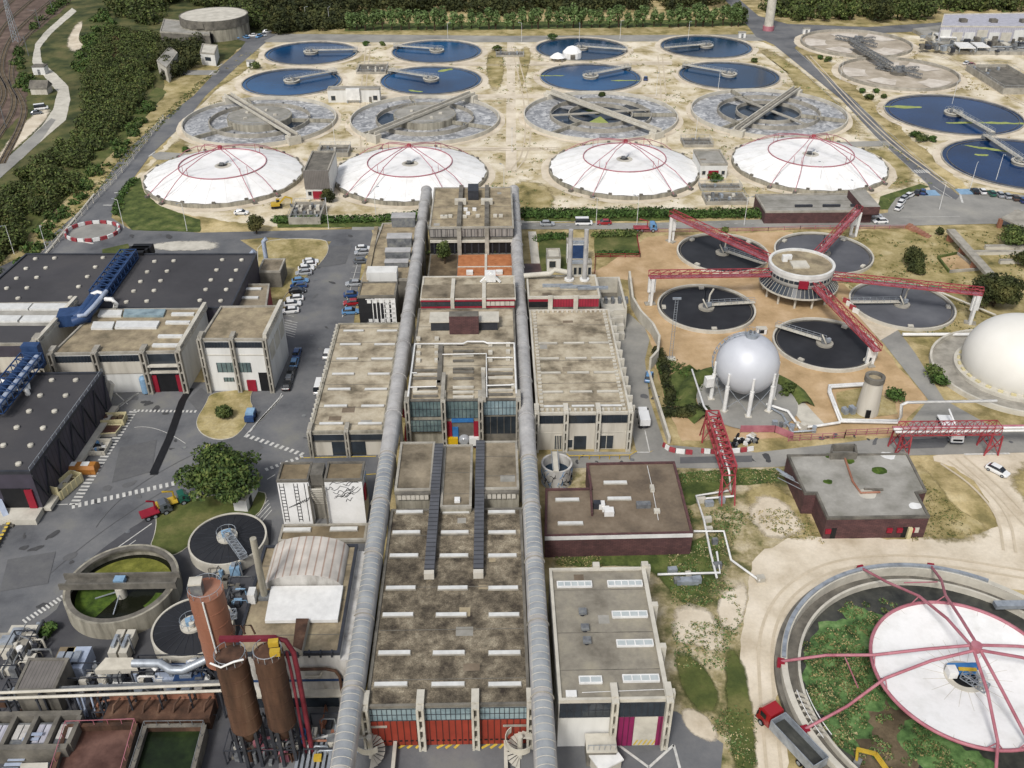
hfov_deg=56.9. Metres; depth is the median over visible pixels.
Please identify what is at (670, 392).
hedge
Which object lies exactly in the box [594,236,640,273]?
garden fence
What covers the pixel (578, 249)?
blue fronted hut
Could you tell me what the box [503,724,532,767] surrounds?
spiral stair
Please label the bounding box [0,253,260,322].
dark roofed hall
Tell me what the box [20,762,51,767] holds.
white sheet roof
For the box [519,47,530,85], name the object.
dry grass
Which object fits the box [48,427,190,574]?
tyre marks
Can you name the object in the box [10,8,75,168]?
track
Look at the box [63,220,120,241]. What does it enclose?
barrier ring
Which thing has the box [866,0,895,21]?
roadside tree
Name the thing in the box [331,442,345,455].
door
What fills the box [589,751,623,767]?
white kiosk
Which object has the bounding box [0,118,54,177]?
track
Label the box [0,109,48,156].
bare ground
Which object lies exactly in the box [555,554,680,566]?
weed tufts
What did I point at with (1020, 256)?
edge tree
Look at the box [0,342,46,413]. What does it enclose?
blue pipe bridge
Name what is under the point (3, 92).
railway track
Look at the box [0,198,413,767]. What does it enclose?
asphalt yard
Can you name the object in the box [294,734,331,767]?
steel grating deck
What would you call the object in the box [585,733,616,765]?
entrance stair house
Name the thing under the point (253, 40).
parking bay ground
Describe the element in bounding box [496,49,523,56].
concrete chamber
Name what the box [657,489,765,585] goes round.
pipe network
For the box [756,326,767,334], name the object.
switch cabinet
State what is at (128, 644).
equipment unit
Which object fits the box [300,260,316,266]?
parked car
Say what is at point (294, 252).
island grass
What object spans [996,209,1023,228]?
concrete shelter
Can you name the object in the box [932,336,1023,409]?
concrete apron
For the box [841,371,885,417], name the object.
concrete stub tower
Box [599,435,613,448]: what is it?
window
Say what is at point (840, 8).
verge tree
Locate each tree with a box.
[172,441,262,503]
[246,214,264,233]
[263,5,289,34]
[319,188,335,202]
[344,11,352,29]
[350,12,359,29]
[357,11,366,27]
[360,10,370,30]
[368,12,376,29]
[370,8,380,24]
[375,9,385,29]
[385,6,396,29]
[394,7,405,29]
[403,9,411,28]
[411,9,423,28]
[420,10,430,29]
[429,7,442,30]
[436,239,451,263]
[437,6,448,28]
[449,10,458,29]
[456,14,464,28]
[466,9,475,28]
[476,12,483,28]
[481,7,493,28]
[490,9,500,28]
[503,13,510,28]
[507,12,516,29]
[515,6,526,28]
[528,8,534,27]
[532,8,543,28]
[544,7,554,27]
[553,11,560,27]
[559,5,570,27]
[568,2,578,27]
[576,7,587,27]
[588,9,597,27]
[595,7,604,27]
[605,8,615,27]
[613,4,624,26]
[623,10,632,27]
[633,9,641,26]
[639,5,649,26]
[650,7,658,26]
[658,12,665,26]
[666,9,675,27]
[674,3,684,26]
[683,7,692,26]
[691,2,703,26]
[698,4,710,26]
[708,7,719,26]
[718,6,729,25]
[727,4,738,26]
[733,1,742,20]
[736,7,742,26]
[741,7,748,23]
[797,4,808,21]
[808,7,815,20]
[821,3,830,21]
[835,2,845,19]
[844,1,856,20]
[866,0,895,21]
[896,0,909,20]
[902,245,927,268]
[907,257,926,274]
[909,3,919,19]
[965,272,1023,306]
[998,224,1023,245]
[1009,250,1023,265]
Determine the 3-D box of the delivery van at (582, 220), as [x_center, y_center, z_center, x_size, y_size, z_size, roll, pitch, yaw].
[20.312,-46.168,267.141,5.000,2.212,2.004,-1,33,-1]
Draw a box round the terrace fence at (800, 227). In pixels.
[637,225,904,235]
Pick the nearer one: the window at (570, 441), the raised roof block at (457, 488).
the raised roof block at (457, 488)
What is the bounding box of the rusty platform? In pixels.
[103,693,217,729]
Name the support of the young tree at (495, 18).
on the ground at (965, 496)
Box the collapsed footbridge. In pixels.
[850,41,893,67]
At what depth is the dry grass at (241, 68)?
395.63 m
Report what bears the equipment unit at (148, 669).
on the dark asphalt
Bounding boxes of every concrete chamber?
[287,198,326,223]
[317,142,350,156]
[356,61,387,73]
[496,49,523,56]
[680,135,713,147]
[698,180,742,190]
[701,189,748,204]
[965,62,1023,94]
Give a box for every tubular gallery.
[330,185,431,767]
[509,185,557,767]
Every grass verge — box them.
[0,65,219,265]
[5,87,166,256]
[271,25,753,35]
[344,19,745,30]
[774,18,942,26]
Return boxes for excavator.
[271,196,292,208]
[853,747,888,767]
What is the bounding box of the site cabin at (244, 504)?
[233,480,257,511]
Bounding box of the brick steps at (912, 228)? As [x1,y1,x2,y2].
[905,223,931,237]
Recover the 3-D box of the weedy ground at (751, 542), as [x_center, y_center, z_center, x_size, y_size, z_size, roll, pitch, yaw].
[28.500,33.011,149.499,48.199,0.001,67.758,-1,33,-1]
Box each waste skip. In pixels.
[50,470,83,500]
[88,438,111,455]
[100,412,127,425]
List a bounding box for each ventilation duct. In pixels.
[424,443,443,579]
[473,440,484,578]
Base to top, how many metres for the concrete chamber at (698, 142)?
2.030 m
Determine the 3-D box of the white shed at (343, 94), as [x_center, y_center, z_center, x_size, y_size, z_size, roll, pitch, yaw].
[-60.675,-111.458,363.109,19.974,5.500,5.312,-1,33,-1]
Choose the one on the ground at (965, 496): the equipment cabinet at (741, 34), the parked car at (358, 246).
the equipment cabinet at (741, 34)
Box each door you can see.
[246,380,257,390]
[258,373,269,390]
[313,191,321,198]
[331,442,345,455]
[351,442,366,454]
[370,721,418,745]
[425,720,471,744]
[479,719,525,743]
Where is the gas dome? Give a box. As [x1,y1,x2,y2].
[929,313,1023,416]
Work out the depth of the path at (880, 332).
218.33 m
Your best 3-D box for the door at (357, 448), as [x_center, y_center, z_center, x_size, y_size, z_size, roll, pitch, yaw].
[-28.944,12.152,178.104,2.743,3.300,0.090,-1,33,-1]
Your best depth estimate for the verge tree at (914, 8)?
474.98 m
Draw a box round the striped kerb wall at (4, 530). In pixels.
[0,522,9,543]
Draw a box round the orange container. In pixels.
[68,461,99,474]
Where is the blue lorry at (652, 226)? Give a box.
[633,219,657,231]
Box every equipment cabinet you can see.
[246,59,254,66]
[738,31,746,37]
[802,27,810,33]
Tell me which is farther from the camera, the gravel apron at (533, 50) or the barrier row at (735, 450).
the gravel apron at (533, 50)
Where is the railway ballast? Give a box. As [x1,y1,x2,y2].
[0,0,70,127]
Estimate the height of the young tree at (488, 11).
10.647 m
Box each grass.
[102,244,128,252]
[112,178,200,231]
[149,139,187,169]
[152,492,264,554]
[197,49,258,107]
[197,390,251,438]
[258,239,327,300]
[272,296,277,304]
[277,216,416,227]
[486,50,503,88]
[516,180,553,208]
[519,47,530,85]
[524,209,751,220]
[565,535,730,604]
[656,360,697,405]
[675,652,718,711]
[678,468,776,504]
[725,649,756,767]
[746,483,811,538]
[763,49,859,132]
[864,147,912,188]
[878,184,928,208]
[916,465,986,540]
[1012,468,1023,495]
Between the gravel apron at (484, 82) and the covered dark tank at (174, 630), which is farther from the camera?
the gravel apron at (484, 82)
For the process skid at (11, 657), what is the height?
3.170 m
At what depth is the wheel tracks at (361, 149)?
159.72 m
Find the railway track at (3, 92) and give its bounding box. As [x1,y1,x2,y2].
[0,0,33,110]
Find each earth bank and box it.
[677,367,712,423]
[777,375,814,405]
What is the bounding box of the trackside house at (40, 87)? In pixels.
[28,80,52,94]
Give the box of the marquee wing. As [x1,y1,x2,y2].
[550,52,565,60]
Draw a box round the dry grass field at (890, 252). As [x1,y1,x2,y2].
[792,228,1023,347]
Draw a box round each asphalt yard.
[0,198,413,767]
[355,703,722,767]
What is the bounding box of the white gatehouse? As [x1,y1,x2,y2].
[200,43,218,65]
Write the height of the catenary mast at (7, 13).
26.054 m
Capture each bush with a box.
[39,620,57,638]
[182,146,190,151]
[214,404,232,418]
[248,61,260,68]
[492,45,501,50]
[547,33,557,39]
[707,172,723,181]
[722,227,728,231]
[779,382,796,395]
[824,56,831,61]
[859,88,865,92]
[864,93,874,99]
[884,386,906,401]
[908,130,921,136]
[916,133,928,141]
[923,363,945,377]
[928,135,936,141]
[930,373,950,385]
[935,226,944,234]
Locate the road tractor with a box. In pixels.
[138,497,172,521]
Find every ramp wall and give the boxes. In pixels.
[391,741,396,767]
[504,740,507,767]
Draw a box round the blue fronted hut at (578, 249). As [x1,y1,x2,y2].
[566,238,588,262]
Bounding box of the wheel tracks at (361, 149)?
[351,47,1023,767]
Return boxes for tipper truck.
[755,700,828,767]
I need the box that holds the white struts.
[76,697,95,718]
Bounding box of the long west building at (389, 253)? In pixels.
[361,212,415,313]
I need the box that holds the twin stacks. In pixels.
[564,229,588,281]
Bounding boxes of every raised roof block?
[394,441,434,508]
[440,444,473,512]
[484,440,518,507]
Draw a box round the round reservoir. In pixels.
[179,7,250,42]
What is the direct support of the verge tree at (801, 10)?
on the ground at (965, 496)
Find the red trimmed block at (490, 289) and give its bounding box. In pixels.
[420,270,515,309]
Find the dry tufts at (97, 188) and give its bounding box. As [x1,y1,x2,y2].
[41,69,218,249]
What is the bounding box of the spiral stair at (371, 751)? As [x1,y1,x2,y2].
[357,726,386,767]
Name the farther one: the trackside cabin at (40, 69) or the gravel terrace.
the trackside cabin at (40, 69)
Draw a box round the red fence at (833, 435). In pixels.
[788,428,898,440]
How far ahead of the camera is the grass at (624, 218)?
271.19 m
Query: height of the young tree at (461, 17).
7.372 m
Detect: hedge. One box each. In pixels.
[111,177,137,214]
[270,209,417,223]
[520,205,761,218]
[532,231,568,241]
[590,228,641,237]
[597,249,639,254]
[651,346,676,404]
[661,403,710,418]
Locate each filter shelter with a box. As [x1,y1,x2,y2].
[933,33,956,41]
[952,42,975,51]
[970,42,990,51]
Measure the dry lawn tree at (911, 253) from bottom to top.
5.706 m
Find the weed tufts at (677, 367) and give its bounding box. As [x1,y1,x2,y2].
[656,358,702,404]
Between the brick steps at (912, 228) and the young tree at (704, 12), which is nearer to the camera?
the brick steps at (912, 228)
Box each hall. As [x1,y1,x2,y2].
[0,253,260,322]
[0,368,118,524]
[236,536,364,707]
[306,322,399,457]
[361,507,532,751]
[404,308,520,447]
[529,309,634,452]
[937,13,1023,40]
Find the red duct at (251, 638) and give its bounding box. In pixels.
[218,625,313,753]
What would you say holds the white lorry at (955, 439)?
on the road at (897, 345)
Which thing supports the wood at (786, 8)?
on the ground at (965, 496)
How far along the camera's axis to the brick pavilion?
158.15 m
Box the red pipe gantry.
[691,369,737,505]
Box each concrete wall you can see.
[974,249,1023,254]
[984,244,1023,249]
[998,259,1020,263]
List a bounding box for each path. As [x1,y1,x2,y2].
[151,152,186,159]
[182,70,219,74]
[351,146,551,149]
[374,220,567,222]
[376,61,671,65]
[381,94,678,97]
[506,42,516,171]
[524,264,541,272]
[528,231,539,262]
[841,141,889,146]
[842,297,897,339]
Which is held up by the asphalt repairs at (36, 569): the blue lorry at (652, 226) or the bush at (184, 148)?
the blue lorry at (652, 226)
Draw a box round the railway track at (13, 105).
[0,0,52,137]
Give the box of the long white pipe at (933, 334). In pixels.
[902,333,968,335]
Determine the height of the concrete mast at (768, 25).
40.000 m
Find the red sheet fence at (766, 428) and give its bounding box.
[740,425,793,439]
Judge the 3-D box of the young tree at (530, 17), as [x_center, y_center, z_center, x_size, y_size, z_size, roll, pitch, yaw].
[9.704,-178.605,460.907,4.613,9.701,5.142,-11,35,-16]
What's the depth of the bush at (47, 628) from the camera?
141.51 m
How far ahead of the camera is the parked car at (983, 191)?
285.52 m
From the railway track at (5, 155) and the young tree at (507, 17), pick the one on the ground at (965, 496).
the young tree at (507, 17)
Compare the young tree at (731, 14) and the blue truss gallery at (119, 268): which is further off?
the young tree at (731, 14)
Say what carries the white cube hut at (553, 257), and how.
on the ground at (965, 496)
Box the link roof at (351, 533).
[278,523,367,543]
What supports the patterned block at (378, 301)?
on the ground at (965, 496)
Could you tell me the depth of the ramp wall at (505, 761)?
123.30 m
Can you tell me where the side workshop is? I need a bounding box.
[239,237,272,305]
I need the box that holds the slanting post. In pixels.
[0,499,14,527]
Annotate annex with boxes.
[160,19,210,43]
[596,277,628,339]
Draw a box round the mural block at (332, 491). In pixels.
[276,461,369,523]
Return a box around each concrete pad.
[696,378,797,428]
[796,402,823,424]
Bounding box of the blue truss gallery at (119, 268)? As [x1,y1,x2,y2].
[88,249,138,296]
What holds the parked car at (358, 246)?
on the asphalt yard at (283, 422)
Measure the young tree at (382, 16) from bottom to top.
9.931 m
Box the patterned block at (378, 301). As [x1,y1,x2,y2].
[357,281,400,322]
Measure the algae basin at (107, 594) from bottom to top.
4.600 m
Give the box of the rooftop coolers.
[125,244,154,255]
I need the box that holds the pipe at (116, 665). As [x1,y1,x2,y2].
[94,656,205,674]
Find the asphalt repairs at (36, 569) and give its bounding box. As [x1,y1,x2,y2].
[0,121,1012,608]
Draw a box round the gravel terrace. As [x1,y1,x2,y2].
[591,231,926,440]
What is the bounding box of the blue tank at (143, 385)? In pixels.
[139,375,147,394]
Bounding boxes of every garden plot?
[538,232,566,270]
[594,233,638,254]
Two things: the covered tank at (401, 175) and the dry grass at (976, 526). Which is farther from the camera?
the covered tank at (401, 175)
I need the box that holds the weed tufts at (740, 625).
[670,468,780,767]
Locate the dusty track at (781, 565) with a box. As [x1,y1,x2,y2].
[740,452,1023,767]
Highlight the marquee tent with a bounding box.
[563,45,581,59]
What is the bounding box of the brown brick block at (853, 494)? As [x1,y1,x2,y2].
[776,444,929,538]
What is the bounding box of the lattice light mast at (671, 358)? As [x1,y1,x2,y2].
[666,297,680,360]
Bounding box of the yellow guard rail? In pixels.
[567,451,636,458]
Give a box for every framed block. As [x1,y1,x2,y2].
[0,296,78,372]
[46,302,208,394]
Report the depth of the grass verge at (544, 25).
468.57 m
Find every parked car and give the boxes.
[30,110,42,114]
[233,209,248,214]
[282,306,298,314]
[282,380,291,390]
[283,299,300,306]
[284,374,294,383]
[286,294,303,300]
[287,366,296,375]
[288,286,305,294]
[289,357,299,367]
[290,281,306,287]
[291,276,308,283]
[292,347,301,357]
[295,268,311,275]
[298,264,313,270]
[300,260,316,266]
[302,257,318,262]
[322,348,329,358]
[341,307,358,314]
[343,290,357,297]
[343,298,357,306]
[345,279,361,286]
[353,257,366,264]
[354,248,368,255]
[355,244,369,250]
[540,220,554,226]
[597,219,611,224]
[644,371,653,382]
[871,214,882,218]
[872,217,888,223]
[894,204,903,210]
[896,199,905,204]
[899,195,909,199]
[905,192,914,198]
[914,189,920,195]
[920,188,925,194]
[970,188,979,193]
[978,188,986,194]
[985,462,1010,477]
[987,190,996,196]
[996,191,1004,197]
[1004,192,1011,198]
[1012,194,1019,200]
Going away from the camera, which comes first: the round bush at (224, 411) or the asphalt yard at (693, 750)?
the asphalt yard at (693, 750)
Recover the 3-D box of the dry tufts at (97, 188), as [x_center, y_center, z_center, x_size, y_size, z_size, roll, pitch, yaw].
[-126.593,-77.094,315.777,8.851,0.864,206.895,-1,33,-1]
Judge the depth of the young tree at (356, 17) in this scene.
457.23 m
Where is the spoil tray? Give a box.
[100,424,122,437]
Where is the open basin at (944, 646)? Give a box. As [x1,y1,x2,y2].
[774,562,1023,767]
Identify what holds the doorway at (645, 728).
in the front building at (608, 651)
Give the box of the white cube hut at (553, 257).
[546,248,560,270]
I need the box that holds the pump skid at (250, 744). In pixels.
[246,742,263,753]
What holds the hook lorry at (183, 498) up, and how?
on the asphalt yard at (283, 422)
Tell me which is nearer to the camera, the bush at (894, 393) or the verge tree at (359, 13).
the bush at (894, 393)
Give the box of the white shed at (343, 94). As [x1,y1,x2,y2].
[327,86,380,102]
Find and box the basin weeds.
[802,598,976,767]
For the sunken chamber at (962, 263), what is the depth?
246.93 m
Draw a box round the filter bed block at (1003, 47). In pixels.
[912,25,1023,54]
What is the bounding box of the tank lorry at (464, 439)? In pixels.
[459,434,468,443]
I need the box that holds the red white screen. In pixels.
[843,297,859,313]
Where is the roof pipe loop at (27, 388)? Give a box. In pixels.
[0,378,30,395]
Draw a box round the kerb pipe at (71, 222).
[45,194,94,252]
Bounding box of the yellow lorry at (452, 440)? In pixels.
[447,436,457,443]
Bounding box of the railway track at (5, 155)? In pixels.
[0,4,64,163]
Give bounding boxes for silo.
[187,573,235,688]
[210,642,269,767]
[252,638,302,767]
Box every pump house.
[303,151,337,198]
[692,149,727,177]
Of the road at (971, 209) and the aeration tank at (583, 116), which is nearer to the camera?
the road at (971, 209)
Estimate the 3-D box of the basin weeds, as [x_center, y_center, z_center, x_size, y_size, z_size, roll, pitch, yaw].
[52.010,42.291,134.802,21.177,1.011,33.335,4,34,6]
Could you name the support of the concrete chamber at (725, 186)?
on the sand field at (644, 50)
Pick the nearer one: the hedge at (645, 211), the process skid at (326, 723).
the process skid at (326, 723)
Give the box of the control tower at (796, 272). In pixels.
[759,248,837,308]
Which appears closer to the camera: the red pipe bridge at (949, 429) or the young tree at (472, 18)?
the red pipe bridge at (949, 429)
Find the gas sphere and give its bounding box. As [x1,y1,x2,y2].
[704,327,779,417]
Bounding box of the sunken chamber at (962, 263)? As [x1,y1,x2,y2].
[937,252,978,272]
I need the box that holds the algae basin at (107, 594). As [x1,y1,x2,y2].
[58,544,182,639]
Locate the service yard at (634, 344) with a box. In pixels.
[619,313,663,453]
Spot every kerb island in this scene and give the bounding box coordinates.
[151,491,265,554]
[196,390,252,439]
[257,238,328,298]
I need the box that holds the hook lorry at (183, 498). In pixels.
[155,489,190,508]
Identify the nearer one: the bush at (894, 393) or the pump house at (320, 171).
the bush at (894, 393)
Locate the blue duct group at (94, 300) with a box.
[56,287,117,327]
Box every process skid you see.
[0,619,54,679]
[0,678,87,710]
[67,662,136,693]
[89,689,218,722]
[130,654,213,686]
[208,556,252,607]
[223,712,306,765]
[303,705,357,759]
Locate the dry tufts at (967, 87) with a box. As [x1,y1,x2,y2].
[833,51,1022,182]
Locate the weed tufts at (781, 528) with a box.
[746,482,823,543]
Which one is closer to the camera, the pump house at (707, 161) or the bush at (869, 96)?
the pump house at (707, 161)
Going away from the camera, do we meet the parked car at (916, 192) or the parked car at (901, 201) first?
the parked car at (901, 201)
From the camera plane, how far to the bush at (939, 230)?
260.78 m
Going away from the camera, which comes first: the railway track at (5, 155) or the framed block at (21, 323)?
the framed block at (21, 323)
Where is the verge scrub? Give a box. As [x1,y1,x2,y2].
[12,100,156,263]
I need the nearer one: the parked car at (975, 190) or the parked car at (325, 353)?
the parked car at (325, 353)
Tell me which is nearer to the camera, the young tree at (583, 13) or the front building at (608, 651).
the front building at (608, 651)
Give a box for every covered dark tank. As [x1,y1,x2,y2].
[150,598,236,662]
[188,512,268,574]
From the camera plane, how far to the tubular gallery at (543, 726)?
144.89 m
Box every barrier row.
[662,442,692,454]
[701,446,753,453]
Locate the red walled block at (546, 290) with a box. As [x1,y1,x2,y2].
[524,267,607,333]
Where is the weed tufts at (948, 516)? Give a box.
[911,480,971,540]
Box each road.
[89,41,265,203]
[250,33,764,41]
[352,188,1023,229]
[552,432,1023,467]
[726,0,1008,226]
[881,330,1007,439]
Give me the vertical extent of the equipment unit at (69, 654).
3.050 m
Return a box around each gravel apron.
[140,153,306,211]
[176,107,340,148]
[234,67,347,97]
[258,41,362,66]
[333,156,494,208]
[345,109,504,146]
[373,65,488,95]
[386,39,487,64]
[518,105,683,143]
[530,37,632,62]
[533,62,647,91]
[541,149,707,203]
[655,34,758,59]
[672,61,786,90]
[686,100,852,139]
[724,142,896,193]
[794,34,918,58]
[831,60,967,93]
[876,93,1023,137]
[932,136,1023,192]
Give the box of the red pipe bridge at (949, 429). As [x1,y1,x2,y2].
[887,420,1023,455]
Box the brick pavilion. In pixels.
[544,461,692,557]
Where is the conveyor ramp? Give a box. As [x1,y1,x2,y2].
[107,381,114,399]
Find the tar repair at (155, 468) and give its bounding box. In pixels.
[150,388,193,474]
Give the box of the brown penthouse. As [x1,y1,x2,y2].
[429,311,498,333]
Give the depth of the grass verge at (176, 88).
350.98 m
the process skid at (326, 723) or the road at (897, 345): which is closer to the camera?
the process skid at (326, 723)
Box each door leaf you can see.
[24,489,37,507]
[447,421,451,436]
[473,421,478,447]
[616,717,634,745]
[655,716,663,744]
[905,527,912,538]
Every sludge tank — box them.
[657,284,755,333]
[676,233,768,273]
[772,317,877,372]
[774,232,873,276]
[848,280,956,331]
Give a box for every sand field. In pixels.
[137,41,929,227]
[820,34,1023,190]
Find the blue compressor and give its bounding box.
[244,408,257,421]
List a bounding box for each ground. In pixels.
[0,0,262,257]
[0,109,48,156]
[67,22,82,50]
[111,0,1023,767]
[154,241,215,250]
[238,32,274,43]
[550,466,789,767]
[673,605,722,649]
[682,709,716,740]
[717,585,747,629]
[750,497,801,537]
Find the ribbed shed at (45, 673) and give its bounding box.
[14,658,77,710]
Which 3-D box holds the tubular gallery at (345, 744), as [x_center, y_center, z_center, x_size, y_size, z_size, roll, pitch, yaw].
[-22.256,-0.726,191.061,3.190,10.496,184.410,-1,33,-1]
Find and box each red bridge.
[644,268,771,305]
[665,209,770,261]
[811,281,882,367]
[814,205,863,253]
[832,271,983,325]
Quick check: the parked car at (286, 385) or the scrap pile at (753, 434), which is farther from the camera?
the parked car at (286, 385)
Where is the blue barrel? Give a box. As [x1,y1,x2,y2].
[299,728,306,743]
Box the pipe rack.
[0,680,226,717]
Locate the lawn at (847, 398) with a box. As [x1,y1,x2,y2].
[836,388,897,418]
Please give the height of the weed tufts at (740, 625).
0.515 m
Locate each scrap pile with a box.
[726,441,738,447]
[733,433,744,442]
[737,437,750,445]
[746,432,756,440]
[749,435,758,443]
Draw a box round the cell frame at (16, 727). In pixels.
[0,710,86,763]
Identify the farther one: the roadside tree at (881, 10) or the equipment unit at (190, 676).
the roadside tree at (881, 10)
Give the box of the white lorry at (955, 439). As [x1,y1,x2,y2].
[937,409,965,443]
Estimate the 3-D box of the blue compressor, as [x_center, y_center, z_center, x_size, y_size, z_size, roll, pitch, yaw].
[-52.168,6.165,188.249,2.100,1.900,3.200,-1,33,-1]
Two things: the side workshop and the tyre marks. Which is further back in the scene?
the side workshop
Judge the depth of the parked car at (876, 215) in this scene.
270.93 m
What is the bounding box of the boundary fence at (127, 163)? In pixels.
[41,115,163,252]
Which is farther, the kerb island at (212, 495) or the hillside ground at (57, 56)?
the hillside ground at (57, 56)
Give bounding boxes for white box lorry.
[469,436,480,446]
[635,407,650,427]
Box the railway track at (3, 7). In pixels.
[0,0,14,13]
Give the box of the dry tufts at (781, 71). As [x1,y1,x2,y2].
[168,45,931,208]
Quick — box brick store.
[259,258,286,286]
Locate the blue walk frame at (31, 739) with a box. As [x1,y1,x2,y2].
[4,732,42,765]
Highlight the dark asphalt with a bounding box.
[0,520,278,767]
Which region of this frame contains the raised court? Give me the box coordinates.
[427,253,511,275]
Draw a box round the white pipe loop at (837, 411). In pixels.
[827,382,997,423]
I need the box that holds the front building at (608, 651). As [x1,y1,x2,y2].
[548,561,675,750]
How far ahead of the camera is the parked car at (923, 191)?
285.23 m
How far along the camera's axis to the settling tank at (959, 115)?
349.76 m
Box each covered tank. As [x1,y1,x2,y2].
[143,143,303,207]
[335,142,487,205]
[549,138,699,199]
[731,133,888,193]
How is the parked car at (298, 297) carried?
on the asphalt yard at (283, 422)
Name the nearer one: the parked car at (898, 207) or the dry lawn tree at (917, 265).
the dry lawn tree at (917, 265)
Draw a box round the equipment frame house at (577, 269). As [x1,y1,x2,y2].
[567,258,591,274]
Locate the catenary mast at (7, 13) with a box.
[3,0,20,41]
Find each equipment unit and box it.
[0,632,33,656]
[8,625,40,640]
[55,647,73,657]
[64,647,75,659]
[70,646,95,680]
[107,629,126,657]
[118,629,138,657]
[133,689,153,691]
[145,668,156,674]
[153,672,188,681]
[164,688,180,690]
[173,667,208,681]
[177,687,204,689]
[229,561,242,575]
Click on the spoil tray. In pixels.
(111, 430)
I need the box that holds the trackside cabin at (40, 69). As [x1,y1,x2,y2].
[31,64,48,74]
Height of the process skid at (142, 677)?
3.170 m
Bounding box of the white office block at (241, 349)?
[196,299,288,392]
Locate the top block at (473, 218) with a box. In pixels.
[429,184,513,254]
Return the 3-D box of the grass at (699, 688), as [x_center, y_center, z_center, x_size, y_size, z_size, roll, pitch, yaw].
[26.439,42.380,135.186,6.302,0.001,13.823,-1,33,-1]
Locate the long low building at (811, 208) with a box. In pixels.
[754,189,879,223]
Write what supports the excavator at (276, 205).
on the sand field at (644, 50)
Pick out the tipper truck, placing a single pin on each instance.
(797, 741)
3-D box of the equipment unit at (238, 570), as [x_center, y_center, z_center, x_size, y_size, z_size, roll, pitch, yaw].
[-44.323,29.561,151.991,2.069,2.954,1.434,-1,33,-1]
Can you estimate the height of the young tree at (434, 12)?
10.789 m
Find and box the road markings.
[22,50,1009,767]
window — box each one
[216,363,233,371]
[224,377,233,381]
[238,363,251,371]
[549,261,555,267]
[554,435,561,449]
[568,439,572,447]
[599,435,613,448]
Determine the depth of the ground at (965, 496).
238.69 m
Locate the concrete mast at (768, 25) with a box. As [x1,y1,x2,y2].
[762,0,776,31]
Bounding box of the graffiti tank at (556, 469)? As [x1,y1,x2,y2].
[541,450,572,487]
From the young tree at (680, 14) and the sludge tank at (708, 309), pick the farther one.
the young tree at (680, 14)
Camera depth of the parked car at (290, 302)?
226.96 m
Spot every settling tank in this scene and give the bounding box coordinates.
[241,67,341,96]
[264,41,357,65]
[380,66,481,94]
[391,40,481,63]
[535,37,627,60]
[537,63,641,91]
[660,35,752,58]
[678,61,780,89]
[800,29,912,57]
[838,57,960,91]
[883,94,1023,135]
[941,132,1023,189]
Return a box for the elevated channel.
[946,229,993,276]
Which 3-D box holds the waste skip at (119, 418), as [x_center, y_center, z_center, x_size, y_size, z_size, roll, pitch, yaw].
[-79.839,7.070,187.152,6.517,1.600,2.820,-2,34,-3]
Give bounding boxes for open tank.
[50,718,139,767]
[129,720,208,767]
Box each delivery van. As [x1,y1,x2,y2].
[33,103,47,109]
[313,377,320,394]
[575,216,592,225]
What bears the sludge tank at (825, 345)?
on the gravel terrace
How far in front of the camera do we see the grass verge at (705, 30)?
458.27 m
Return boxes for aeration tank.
[181,92,336,147]
[350,91,498,145]
[524,89,677,142]
[691,86,848,138]
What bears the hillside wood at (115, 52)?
on the hillside ground at (57, 56)
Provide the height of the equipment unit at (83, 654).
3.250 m
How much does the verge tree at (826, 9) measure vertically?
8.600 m
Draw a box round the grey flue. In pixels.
[247,536,269,603]
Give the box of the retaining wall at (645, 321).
[628,271,670,443]
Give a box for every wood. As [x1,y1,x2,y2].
[0,23,160,272]
[8,0,69,91]
[70,7,117,72]
[102,0,269,27]
[103,30,137,57]
[153,32,204,79]
[248,0,725,16]
[259,4,354,32]
[758,0,1023,21]
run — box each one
[766,403,840,432]
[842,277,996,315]
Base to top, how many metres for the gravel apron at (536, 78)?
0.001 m
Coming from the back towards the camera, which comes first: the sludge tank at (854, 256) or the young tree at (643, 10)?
the young tree at (643, 10)
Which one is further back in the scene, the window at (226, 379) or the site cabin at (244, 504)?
the window at (226, 379)
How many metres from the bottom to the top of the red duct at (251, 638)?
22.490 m
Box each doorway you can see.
[157,375,178,391]
[574,436,586,449]
[632,716,657,744]
[829,528,836,538]
[900,527,907,536]
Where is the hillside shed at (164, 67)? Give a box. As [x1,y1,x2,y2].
[157,47,178,82]
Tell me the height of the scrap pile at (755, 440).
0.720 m
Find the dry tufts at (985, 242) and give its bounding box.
[832,231,1022,332]
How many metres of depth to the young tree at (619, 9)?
461.21 m

